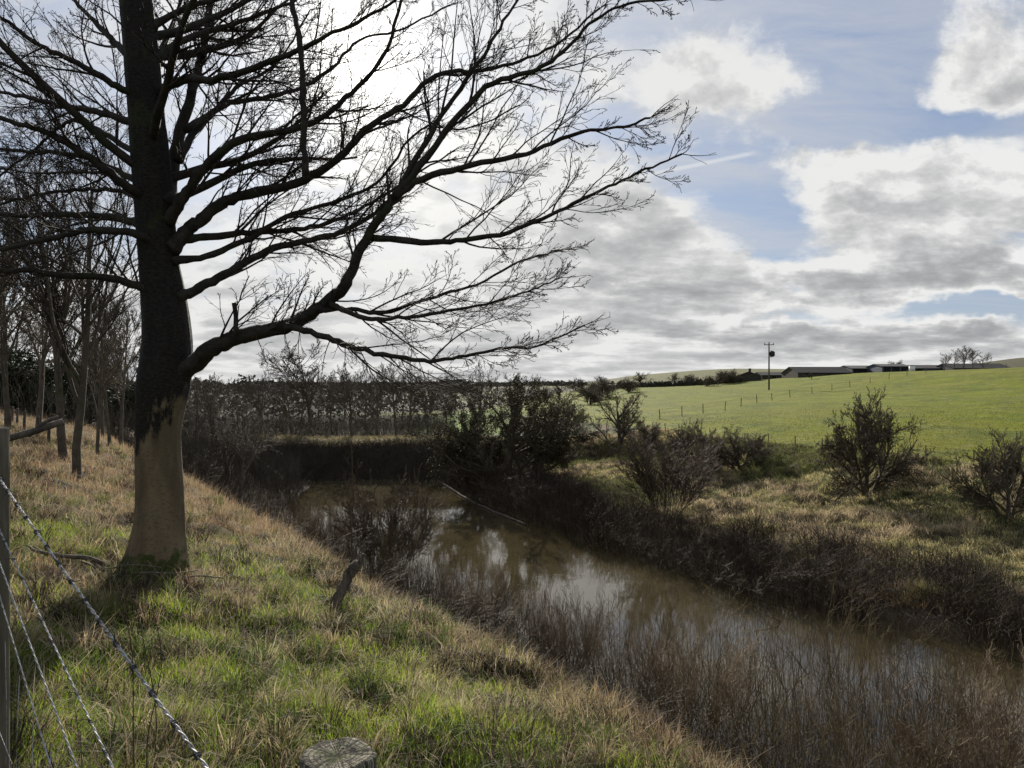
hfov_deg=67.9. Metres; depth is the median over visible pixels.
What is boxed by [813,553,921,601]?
bank bush
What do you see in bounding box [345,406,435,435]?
bank bush
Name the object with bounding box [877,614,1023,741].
willow shrub
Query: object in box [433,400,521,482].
dense tree
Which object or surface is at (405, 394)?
bare tree
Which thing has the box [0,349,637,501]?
woodland
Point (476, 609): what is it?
bank bush
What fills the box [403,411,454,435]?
bank bush
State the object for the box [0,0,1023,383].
sky
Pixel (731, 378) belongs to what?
hawthorn tree
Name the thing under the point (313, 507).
willow shrub
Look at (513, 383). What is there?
bare tree
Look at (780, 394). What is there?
field fence
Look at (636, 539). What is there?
bank bush
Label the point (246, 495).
bank bush
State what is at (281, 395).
bare tree
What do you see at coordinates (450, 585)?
sapling
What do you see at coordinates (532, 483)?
bank bush
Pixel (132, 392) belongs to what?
ivy clad tree
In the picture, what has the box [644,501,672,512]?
bank bush
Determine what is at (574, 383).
hawthorn tree
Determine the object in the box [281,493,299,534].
sapling
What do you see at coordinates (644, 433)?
hawthorn tree
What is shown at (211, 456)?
bank bush
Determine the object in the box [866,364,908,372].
open shed
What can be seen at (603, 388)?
hawthorn tree
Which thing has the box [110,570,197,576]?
stick
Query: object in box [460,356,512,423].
slender tree
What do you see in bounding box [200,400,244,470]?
bare tree
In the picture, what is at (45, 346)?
bare tree
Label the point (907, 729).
willow shrub
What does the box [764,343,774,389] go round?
electricity pole
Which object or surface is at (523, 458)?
bank bush
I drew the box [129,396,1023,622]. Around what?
rough grass
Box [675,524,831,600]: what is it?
bank bush
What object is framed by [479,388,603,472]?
dense tree
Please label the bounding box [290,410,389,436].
bank bush
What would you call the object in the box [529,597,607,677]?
willow shrub
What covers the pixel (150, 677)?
dead stalk
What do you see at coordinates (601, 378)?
hawthorn tree
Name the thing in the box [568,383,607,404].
hawthorn tree
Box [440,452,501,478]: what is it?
bank bush
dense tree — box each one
[400,372,599,488]
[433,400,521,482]
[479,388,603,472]
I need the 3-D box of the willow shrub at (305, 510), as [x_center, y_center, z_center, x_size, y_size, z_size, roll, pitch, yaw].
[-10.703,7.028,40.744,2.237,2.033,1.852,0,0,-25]
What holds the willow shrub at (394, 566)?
on the ground at (994, 388)
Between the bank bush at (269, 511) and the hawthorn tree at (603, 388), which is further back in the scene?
the hawthorn tree at (603, 388)
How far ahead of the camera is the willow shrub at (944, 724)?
13.62 m
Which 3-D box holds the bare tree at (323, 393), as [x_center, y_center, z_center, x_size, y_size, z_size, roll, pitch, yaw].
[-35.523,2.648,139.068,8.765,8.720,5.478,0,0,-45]
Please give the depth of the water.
27.20 m
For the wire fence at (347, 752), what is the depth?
1.92 m
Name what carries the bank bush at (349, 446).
on the ground at (994, 388)
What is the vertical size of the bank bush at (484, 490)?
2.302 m
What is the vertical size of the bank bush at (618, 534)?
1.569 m
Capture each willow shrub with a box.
[243,485,288,512]
[256,482,319,528]
[280,502,348,551]
[287,501,354,557]
[292,490,339,529]
[292,499,333,526]
[298,501,343,548]
[326,522,382,570]
[333,509,419,577]
[347,529,448,595]
[367,540,421,580]
[406,570,466,611]
[409,555,474,611]
[435,564,558,643]
[496,567,582,650]
[520,592,599,668]
[527,588,618,678]
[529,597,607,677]
[533,601,606,690]
[551,577,691,709]
[568,578,691,702]
[570,610,701,711]
[574,604,731,735]
[582,629,688,719]
[605,596,752,728]
[609,574,791,719]
[627,639,758,761]
[651,613,830,767]
[693,654,891,767]
[700,665,837,767]
[705,641,822,767]
[738,644,862,756]
[742,677,883,767]
[745,636,978,767]
[747,566,936,687]
[757,599,895,707]
[791,681,932,767]
[801,643,976,767]
[805,650,1023,767]
[812,710,956,767]
[819,610,1008,767]
[852,617,983,733]
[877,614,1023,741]
[897,701,1023,767]
[912,697,1023,767]
[928,637,1023,766]
[933,688,1023,767]
[937,656,1023,765]
[986,702,1023,767]
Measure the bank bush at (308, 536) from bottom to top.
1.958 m
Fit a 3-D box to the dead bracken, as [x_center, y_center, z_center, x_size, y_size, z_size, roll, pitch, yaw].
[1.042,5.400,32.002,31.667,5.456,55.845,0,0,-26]
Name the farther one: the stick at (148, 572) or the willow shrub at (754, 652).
the willow shrub at (754, 652)
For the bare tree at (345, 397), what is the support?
on the ground at (994, 388)
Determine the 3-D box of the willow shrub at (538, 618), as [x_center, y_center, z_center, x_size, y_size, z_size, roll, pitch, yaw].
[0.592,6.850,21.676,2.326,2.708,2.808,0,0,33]
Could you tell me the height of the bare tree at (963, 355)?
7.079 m
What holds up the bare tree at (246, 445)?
on the ground at (994, 388)
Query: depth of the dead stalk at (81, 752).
2.20 m
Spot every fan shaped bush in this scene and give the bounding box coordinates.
[295,496,354,548]
[317,464,451,581]
[433,549,532,631]
[525,580,630,681]
[601,415,724,521]
[607,604,766,738]
[870,640,1023,767]
[930,629,1023,767]
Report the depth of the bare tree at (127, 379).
59.47 m
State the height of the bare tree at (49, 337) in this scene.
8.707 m
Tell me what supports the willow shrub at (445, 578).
on the ground at (994, 388)
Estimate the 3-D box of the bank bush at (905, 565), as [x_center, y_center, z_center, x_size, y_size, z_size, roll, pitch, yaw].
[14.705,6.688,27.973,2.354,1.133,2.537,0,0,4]
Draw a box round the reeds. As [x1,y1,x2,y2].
[321,502,1023,767]
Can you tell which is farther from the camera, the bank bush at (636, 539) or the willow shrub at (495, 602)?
the bank bush at (636, 539)
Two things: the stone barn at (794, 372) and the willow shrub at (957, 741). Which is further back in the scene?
the stone barn at (794, 372)
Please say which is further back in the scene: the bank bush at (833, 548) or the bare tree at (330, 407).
the bare tree at (330, 407)
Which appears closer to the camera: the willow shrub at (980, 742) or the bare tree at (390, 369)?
the willow shrub at (980, 742)
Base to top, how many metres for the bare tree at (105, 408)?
6.658 m
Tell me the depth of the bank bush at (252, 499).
39.71 m
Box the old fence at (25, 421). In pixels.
[11,407,50,441]
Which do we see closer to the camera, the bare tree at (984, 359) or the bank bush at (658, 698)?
the bank bush at (658, 698)
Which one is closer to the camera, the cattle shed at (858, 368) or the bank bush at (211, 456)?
the bank bush at (211, 456)
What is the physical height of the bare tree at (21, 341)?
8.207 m
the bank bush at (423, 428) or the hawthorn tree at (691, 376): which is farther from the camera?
the hawthorn tree at (691, 376)
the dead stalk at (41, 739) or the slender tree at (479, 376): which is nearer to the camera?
the dead stalk at (41, 739)
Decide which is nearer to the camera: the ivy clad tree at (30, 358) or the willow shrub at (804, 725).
the willow shrub at (804, 725)
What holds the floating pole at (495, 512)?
on the water
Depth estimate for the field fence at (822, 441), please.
52.72 m
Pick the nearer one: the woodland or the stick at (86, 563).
the stick at (86, 563)
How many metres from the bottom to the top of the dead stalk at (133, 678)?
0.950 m
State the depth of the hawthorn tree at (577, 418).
82.72 m
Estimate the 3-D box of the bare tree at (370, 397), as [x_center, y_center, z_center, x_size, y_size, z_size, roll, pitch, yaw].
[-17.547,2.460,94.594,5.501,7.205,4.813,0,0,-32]
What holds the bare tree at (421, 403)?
on the ground at (994, 388)
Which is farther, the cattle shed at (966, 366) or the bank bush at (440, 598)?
the cattle shed at (966, 366)
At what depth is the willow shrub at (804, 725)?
13.77 m
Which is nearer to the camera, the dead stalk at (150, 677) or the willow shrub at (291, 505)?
the dead stalk at (150, 677)
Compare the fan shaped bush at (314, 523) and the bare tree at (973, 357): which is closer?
the fan shaped bush at (314, 523)
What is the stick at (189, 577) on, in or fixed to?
on the ground at (994, 388)
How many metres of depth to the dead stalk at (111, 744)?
2.30 m
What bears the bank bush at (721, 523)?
on the ground at (994, 388)
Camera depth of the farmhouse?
203.06 m
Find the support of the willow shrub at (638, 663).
on the ground at (994, 388)
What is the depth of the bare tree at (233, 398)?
98.95 m
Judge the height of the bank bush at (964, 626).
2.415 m
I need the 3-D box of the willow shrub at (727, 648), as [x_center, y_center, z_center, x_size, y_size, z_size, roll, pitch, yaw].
[3.977,6.700,18.184,3.421,2.929,4.130,0,0,10]
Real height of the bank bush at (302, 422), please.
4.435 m
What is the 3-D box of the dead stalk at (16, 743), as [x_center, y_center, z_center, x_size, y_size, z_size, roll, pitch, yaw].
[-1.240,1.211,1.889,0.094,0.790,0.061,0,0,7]
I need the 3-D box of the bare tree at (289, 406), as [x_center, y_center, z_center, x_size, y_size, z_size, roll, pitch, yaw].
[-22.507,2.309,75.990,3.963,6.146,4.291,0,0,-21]
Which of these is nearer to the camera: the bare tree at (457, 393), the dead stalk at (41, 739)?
the dead stalk at (41, 739)
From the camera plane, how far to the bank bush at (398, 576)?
23.42 m
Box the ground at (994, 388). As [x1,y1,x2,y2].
[0,358,1023,767]
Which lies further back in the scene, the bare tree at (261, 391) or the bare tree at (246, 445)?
the bare tree at (261, 391)
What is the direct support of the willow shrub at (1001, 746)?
on the ground at (994, 388)
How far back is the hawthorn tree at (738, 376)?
200.47 m
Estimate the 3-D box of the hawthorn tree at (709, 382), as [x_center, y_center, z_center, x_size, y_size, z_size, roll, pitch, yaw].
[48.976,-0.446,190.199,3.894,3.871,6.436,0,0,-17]
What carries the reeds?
in the water
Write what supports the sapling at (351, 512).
on the ground at (994, 388)
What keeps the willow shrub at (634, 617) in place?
on the ground at (994, 388)
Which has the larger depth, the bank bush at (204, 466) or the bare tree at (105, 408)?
the bank bush at (204, 466)
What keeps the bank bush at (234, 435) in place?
on the ground at (994, 388)
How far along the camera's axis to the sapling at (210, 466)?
22.14 m
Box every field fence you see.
[640,422,1022,465]
[659,364,961,418]
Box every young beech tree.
[0,81,188,479]
[0,91,136,461]
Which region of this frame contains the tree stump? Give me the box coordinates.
[330,553,363,612]
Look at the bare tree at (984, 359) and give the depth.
197.31 m
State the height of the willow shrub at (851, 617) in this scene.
3.454 m
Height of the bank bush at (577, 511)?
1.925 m
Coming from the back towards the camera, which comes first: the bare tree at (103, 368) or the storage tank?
the storage tank
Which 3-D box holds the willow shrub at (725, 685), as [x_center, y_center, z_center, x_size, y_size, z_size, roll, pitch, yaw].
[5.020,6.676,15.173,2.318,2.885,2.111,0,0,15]
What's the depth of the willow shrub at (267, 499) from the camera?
42.59 m
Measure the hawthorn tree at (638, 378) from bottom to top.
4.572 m
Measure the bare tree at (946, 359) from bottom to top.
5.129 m
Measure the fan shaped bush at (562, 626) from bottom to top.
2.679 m
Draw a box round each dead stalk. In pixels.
[12,718,21,767]
[21,705,64,767]
[80,734,82,767]
[98,717,116,767]
[113,576,141,767]
[131,584,161,767]
[146,594,161,767]
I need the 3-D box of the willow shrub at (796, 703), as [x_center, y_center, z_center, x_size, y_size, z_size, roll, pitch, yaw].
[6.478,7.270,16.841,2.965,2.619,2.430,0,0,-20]
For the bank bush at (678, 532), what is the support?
on the ground at (994, 388)
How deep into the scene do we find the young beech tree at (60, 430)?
18.07 m
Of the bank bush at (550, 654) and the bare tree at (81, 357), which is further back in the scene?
the bare tree at (81, 357)
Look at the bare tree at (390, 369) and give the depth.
73.34 m
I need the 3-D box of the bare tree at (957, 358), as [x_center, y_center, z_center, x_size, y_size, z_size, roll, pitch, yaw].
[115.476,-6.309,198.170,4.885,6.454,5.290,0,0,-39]
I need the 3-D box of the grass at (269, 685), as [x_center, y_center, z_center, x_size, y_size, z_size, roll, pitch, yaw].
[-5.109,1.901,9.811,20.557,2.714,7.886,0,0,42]
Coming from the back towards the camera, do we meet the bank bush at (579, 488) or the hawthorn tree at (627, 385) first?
the hawthorn tree at (627, 385)
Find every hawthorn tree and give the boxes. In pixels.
[534,385,557,404]
[538,396,592,434]
[548,383,572,399]
[563,377,586,390]
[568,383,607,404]
[579,376,619,398]
[583,388,648,456]
[596,376,618,396]
[617,377,639,392]
[632,371,655,382]
[633,421,663,450]
[657,418,724,472]
[666,372,680,381]
[681,374,698,379]
[698,375,717,386]
[698,424,787,473]
[712,369,742,383]
[714,371,728,384]
[726,371,743,382]
[813,386,936,505]
[939,426,1023,519]
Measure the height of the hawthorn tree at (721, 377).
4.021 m
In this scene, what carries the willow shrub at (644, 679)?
on the ground at (994, 388)
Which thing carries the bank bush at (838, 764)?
on the ground at (994, 388)
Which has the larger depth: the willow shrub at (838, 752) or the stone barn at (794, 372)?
the stone barn at (794, 372)
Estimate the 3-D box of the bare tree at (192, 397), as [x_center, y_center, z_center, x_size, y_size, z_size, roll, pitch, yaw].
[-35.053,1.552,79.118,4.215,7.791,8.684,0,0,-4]
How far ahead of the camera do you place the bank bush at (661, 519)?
37.55 m
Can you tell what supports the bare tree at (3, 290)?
on the ground at (994, 388)
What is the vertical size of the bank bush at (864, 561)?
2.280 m
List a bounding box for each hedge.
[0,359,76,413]
[608,378,742,388]
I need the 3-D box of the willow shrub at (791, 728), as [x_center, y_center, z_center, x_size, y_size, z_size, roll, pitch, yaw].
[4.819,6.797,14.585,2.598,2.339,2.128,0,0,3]
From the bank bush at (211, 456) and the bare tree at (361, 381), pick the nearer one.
the bank bush at (211, 456)
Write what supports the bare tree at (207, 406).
on the ground at (994, 388)
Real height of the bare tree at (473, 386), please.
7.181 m
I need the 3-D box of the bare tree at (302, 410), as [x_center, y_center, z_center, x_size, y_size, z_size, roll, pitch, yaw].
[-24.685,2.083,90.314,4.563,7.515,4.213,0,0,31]
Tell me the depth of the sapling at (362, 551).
17.00 m
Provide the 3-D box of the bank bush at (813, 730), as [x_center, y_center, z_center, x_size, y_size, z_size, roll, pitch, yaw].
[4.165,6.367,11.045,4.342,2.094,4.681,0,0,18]
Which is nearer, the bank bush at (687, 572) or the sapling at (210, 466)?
the sapling at (210, 466)
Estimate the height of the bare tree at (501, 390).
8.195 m
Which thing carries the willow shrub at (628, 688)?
on the ground at (994, 388)
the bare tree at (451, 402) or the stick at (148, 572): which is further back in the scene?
the bare tree at (451, 402)
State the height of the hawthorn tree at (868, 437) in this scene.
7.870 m
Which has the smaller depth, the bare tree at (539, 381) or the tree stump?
the tree stump
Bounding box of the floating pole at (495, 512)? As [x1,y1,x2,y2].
[438,480,526,524]
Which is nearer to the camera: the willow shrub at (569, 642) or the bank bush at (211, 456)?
the willow shrub at (569, 642)
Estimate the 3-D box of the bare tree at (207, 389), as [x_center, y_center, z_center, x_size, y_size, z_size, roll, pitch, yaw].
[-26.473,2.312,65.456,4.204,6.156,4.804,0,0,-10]
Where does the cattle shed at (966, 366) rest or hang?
on the ground at (994, 388)
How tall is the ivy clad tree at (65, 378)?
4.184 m
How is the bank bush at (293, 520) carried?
on the ground at (994, 388)
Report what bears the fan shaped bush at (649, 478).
on the ground at (994, 388)
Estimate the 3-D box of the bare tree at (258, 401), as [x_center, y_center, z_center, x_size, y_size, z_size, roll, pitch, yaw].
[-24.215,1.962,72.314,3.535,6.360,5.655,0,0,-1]
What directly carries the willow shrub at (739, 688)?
on the ground at (994, 388)
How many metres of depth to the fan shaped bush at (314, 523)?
36.81 m
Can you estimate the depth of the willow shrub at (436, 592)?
23.63 m
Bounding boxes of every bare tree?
[0,0,721,583]
[0,179,86,332]
[0,200,40,428]
[5,232,85,426]
[5,308,49,361]
[11,313,93,367]
[47,326,130,422]
[63,261,140,446]
[70,269,135,456]
[72,282,140,444]
[76,291,137,437]
[89,347,136,429]
[185,372,225,447]
[187,376,204,410]
[188,375,228,430]
[190,376,235,425]
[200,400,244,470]
[210,395,280,494]
[219,381,261,424]
[232,371,275,433]
[244,379,287,407]
[256,338,337,436]
[267,378,306,430]
[268,379,294,413]
[281,372,326,428]
[305,375,339,416]
[312,362,368,435]
[315,369,341,431]
[332,377,357,418]
[350,375,389,430]
[353,374,391,418]
[356,368,388,434]
[377,352,406,434]
[390,378,414,412]
[397,355,429,435]
[408,371,445,435]
[423,378,444,408]
[430,370,456,423]
[448,381,466,402]
[457,374,486,411]
[483,375,504,408]
[502,372,533,396]
[530,374,548,395]
[939,352,952,369]
[943,348,967,369]
[958,346,979,367]
[964,348,985,368]
[968,352,992,368]
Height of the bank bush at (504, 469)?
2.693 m
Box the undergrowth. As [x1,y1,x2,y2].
[128,426,1023,767]
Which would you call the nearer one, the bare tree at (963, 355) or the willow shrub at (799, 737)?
the willow shrub at (799, 737)
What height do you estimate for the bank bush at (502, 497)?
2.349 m
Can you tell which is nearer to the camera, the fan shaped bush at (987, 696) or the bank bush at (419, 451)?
the fan shaped bush at (987, 696)
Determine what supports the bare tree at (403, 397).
on the ground at (994, 388)
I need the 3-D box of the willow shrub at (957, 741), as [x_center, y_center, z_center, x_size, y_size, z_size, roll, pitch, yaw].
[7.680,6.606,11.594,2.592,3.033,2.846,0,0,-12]
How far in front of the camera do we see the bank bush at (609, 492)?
40.47 m
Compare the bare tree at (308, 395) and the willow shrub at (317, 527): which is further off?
the bare tree at (308, 395)
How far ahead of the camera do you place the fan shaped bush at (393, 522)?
30.43 m
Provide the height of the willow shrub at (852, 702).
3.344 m
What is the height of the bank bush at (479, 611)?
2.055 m
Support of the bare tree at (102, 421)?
on the ground at (994, 388)
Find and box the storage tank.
[909,365,914,370]
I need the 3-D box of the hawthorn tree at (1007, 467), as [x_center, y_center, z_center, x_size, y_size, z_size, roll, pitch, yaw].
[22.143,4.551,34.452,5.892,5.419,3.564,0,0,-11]
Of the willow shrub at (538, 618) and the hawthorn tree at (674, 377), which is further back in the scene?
the hawthorn tree at (674, 377)
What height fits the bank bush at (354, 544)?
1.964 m
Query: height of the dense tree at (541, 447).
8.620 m
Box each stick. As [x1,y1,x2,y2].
[81,560,161,569]
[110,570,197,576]
[150,574,224,579]
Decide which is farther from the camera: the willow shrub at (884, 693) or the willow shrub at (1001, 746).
the willow shrub at (884, 693)
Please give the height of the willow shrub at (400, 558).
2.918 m
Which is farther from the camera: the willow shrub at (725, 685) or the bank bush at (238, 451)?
the bank bush at (238, 451)
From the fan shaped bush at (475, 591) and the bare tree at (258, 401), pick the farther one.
the bare tree at (258, 401)
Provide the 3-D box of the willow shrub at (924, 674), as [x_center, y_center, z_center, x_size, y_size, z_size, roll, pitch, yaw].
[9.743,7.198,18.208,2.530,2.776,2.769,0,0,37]
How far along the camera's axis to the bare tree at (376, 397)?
81.92 m
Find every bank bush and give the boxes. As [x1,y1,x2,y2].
[182,412,286,457]
[182,450,222,479]
[183,433,249,477]
[188,411,316,453]
[195,434,281,462]
[218,479,271,509]
[225,490,283,520]
[231,482,273,513]
[247,403,334,436]
[260,501,314,532]
[285,522,322,543]
[285,523,378,566]
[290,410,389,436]
[337,534,410,586]
[339,440,362,453]
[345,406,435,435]
[373,570,524,635]
[383,578,475,615]
[385,573,548,662]
[401,569,532,648]
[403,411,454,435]
[406,443,436,457]
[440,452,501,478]
[444,472,525,506]
[446,461,508,495]
[449,451,552,484]
[467,455,592,501]
[473,471,562,513]
[477,453,553,478]
[495,470,547,491]
[508,628,618,694]
[526,469,601,510]
[550,494,613,531]
[553,662,709,755]
[576,481,663,519]
[579,648,746,767]
[593,518,655,548]
[609,512,703,560]
[627,506,694,531]
[639,539,758,587]
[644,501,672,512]
[648,507,722,545]
[662,695,909,767]
[668,506,737,531]
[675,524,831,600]
[712,527,801,571]
[767,748,922,767]
[774,531,896,589]
[774,548,903,622]
[809,539,854,559]
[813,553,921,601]
[874,547,957,580]
[906,558,1023,647]
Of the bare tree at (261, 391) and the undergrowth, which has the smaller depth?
the undergrowth
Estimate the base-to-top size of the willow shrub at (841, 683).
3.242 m
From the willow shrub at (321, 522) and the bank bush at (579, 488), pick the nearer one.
the willow shrub at (321, 522)
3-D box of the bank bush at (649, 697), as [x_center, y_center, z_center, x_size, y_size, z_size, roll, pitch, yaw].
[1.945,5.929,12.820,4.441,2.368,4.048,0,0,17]
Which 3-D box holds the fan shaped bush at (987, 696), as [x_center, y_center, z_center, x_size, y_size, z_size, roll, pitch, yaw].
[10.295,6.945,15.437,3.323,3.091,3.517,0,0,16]
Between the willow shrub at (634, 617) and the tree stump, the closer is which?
the tree stump
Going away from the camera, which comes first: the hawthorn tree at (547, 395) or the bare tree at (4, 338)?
the bare tree at (4, 338)
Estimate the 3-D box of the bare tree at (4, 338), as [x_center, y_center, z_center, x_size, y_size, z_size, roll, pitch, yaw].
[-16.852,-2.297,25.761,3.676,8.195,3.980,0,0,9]
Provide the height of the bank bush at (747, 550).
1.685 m
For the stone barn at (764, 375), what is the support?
on the ground at (994, 388)
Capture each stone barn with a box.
[756,372,781,379]
[780,367,852,377]
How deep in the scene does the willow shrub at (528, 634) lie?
20.67 m
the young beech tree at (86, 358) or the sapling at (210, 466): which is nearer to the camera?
the young beech tree at (86, 358)
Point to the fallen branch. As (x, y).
(90, 558)
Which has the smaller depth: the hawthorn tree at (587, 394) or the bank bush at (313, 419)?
the bank bush at (313, 419)
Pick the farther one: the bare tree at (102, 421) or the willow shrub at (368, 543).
the bare tree at (102, 421)
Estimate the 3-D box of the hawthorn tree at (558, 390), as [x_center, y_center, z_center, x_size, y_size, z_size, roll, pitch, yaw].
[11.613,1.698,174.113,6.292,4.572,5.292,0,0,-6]
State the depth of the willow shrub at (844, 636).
19.43 m
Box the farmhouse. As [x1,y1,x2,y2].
[740,368,761,381]
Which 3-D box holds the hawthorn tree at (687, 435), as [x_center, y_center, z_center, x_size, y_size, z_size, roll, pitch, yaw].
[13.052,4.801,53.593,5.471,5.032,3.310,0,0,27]
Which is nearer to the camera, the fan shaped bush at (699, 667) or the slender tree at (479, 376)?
the fan shaped bush at (699, 667)
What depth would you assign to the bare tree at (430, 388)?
159.85 m
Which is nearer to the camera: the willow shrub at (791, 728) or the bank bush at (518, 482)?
the willow shrub at (791, 728)
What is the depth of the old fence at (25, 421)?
26.96 m
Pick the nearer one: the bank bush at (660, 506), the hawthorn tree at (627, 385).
the bank bush at (660, 506)
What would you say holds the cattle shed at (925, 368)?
on the ground at (994, 388)
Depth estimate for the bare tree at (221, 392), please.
109.99 m
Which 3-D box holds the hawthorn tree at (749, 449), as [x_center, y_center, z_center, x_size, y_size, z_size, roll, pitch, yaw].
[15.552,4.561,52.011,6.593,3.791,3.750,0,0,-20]
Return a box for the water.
[291,479,1023,767]
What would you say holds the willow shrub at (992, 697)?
in the water
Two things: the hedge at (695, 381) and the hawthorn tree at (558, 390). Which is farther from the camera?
the hedge at (695, 381)
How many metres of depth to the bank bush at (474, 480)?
53.20 m
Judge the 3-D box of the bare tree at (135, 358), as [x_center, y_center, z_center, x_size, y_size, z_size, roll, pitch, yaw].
[-16.261,-0.801,31.379,2.924,7.182,2.559,0,0,-7]
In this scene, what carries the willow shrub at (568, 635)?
on the ground at (994, 388)
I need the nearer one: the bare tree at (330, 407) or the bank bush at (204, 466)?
the bank bush at (204, 466)
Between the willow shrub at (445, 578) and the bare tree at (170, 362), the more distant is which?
the willow shrub at (445, 578)
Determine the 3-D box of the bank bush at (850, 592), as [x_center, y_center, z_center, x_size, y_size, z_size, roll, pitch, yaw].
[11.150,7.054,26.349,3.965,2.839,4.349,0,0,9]
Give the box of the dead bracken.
[185,463,1023,767]
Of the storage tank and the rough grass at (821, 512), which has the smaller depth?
the rough grass at (821, 512)
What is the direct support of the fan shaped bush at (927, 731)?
on the ground at (994, 388)
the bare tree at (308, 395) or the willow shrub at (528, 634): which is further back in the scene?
the bare tree at (308, 395)
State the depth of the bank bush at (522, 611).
15.99 m
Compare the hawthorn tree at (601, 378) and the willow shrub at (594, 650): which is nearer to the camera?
the willow shrub at (594, 650)
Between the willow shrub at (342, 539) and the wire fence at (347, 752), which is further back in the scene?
the willow shrub at (342, 539)
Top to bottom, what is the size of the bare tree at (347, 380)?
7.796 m
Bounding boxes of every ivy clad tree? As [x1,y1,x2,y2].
[0,343,39,394]
[12,360,125,419]
[64,382,134,433]
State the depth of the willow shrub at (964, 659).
14.52 m
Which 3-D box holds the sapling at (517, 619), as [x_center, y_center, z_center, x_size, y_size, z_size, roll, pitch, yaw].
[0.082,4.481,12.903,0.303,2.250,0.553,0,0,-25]
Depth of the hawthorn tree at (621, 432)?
64.63 m
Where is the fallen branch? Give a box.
[26,545,109,566]
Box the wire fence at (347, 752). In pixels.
[0,415,376,767]
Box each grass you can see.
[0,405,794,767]
[10,469,717,767]
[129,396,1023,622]
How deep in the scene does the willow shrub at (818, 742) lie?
14.17 m
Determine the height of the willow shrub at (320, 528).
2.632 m
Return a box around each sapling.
[201,434,231,483]
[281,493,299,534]
[342,404,373,574]
[347,503,369,581]
[441,544,465,615]
[510,586,529,652]
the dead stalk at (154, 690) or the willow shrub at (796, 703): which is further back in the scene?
the willow shrub at (796, 703)
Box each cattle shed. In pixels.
[841,365,868,372]
[909,365,942,370]
[935,363,1011,369]

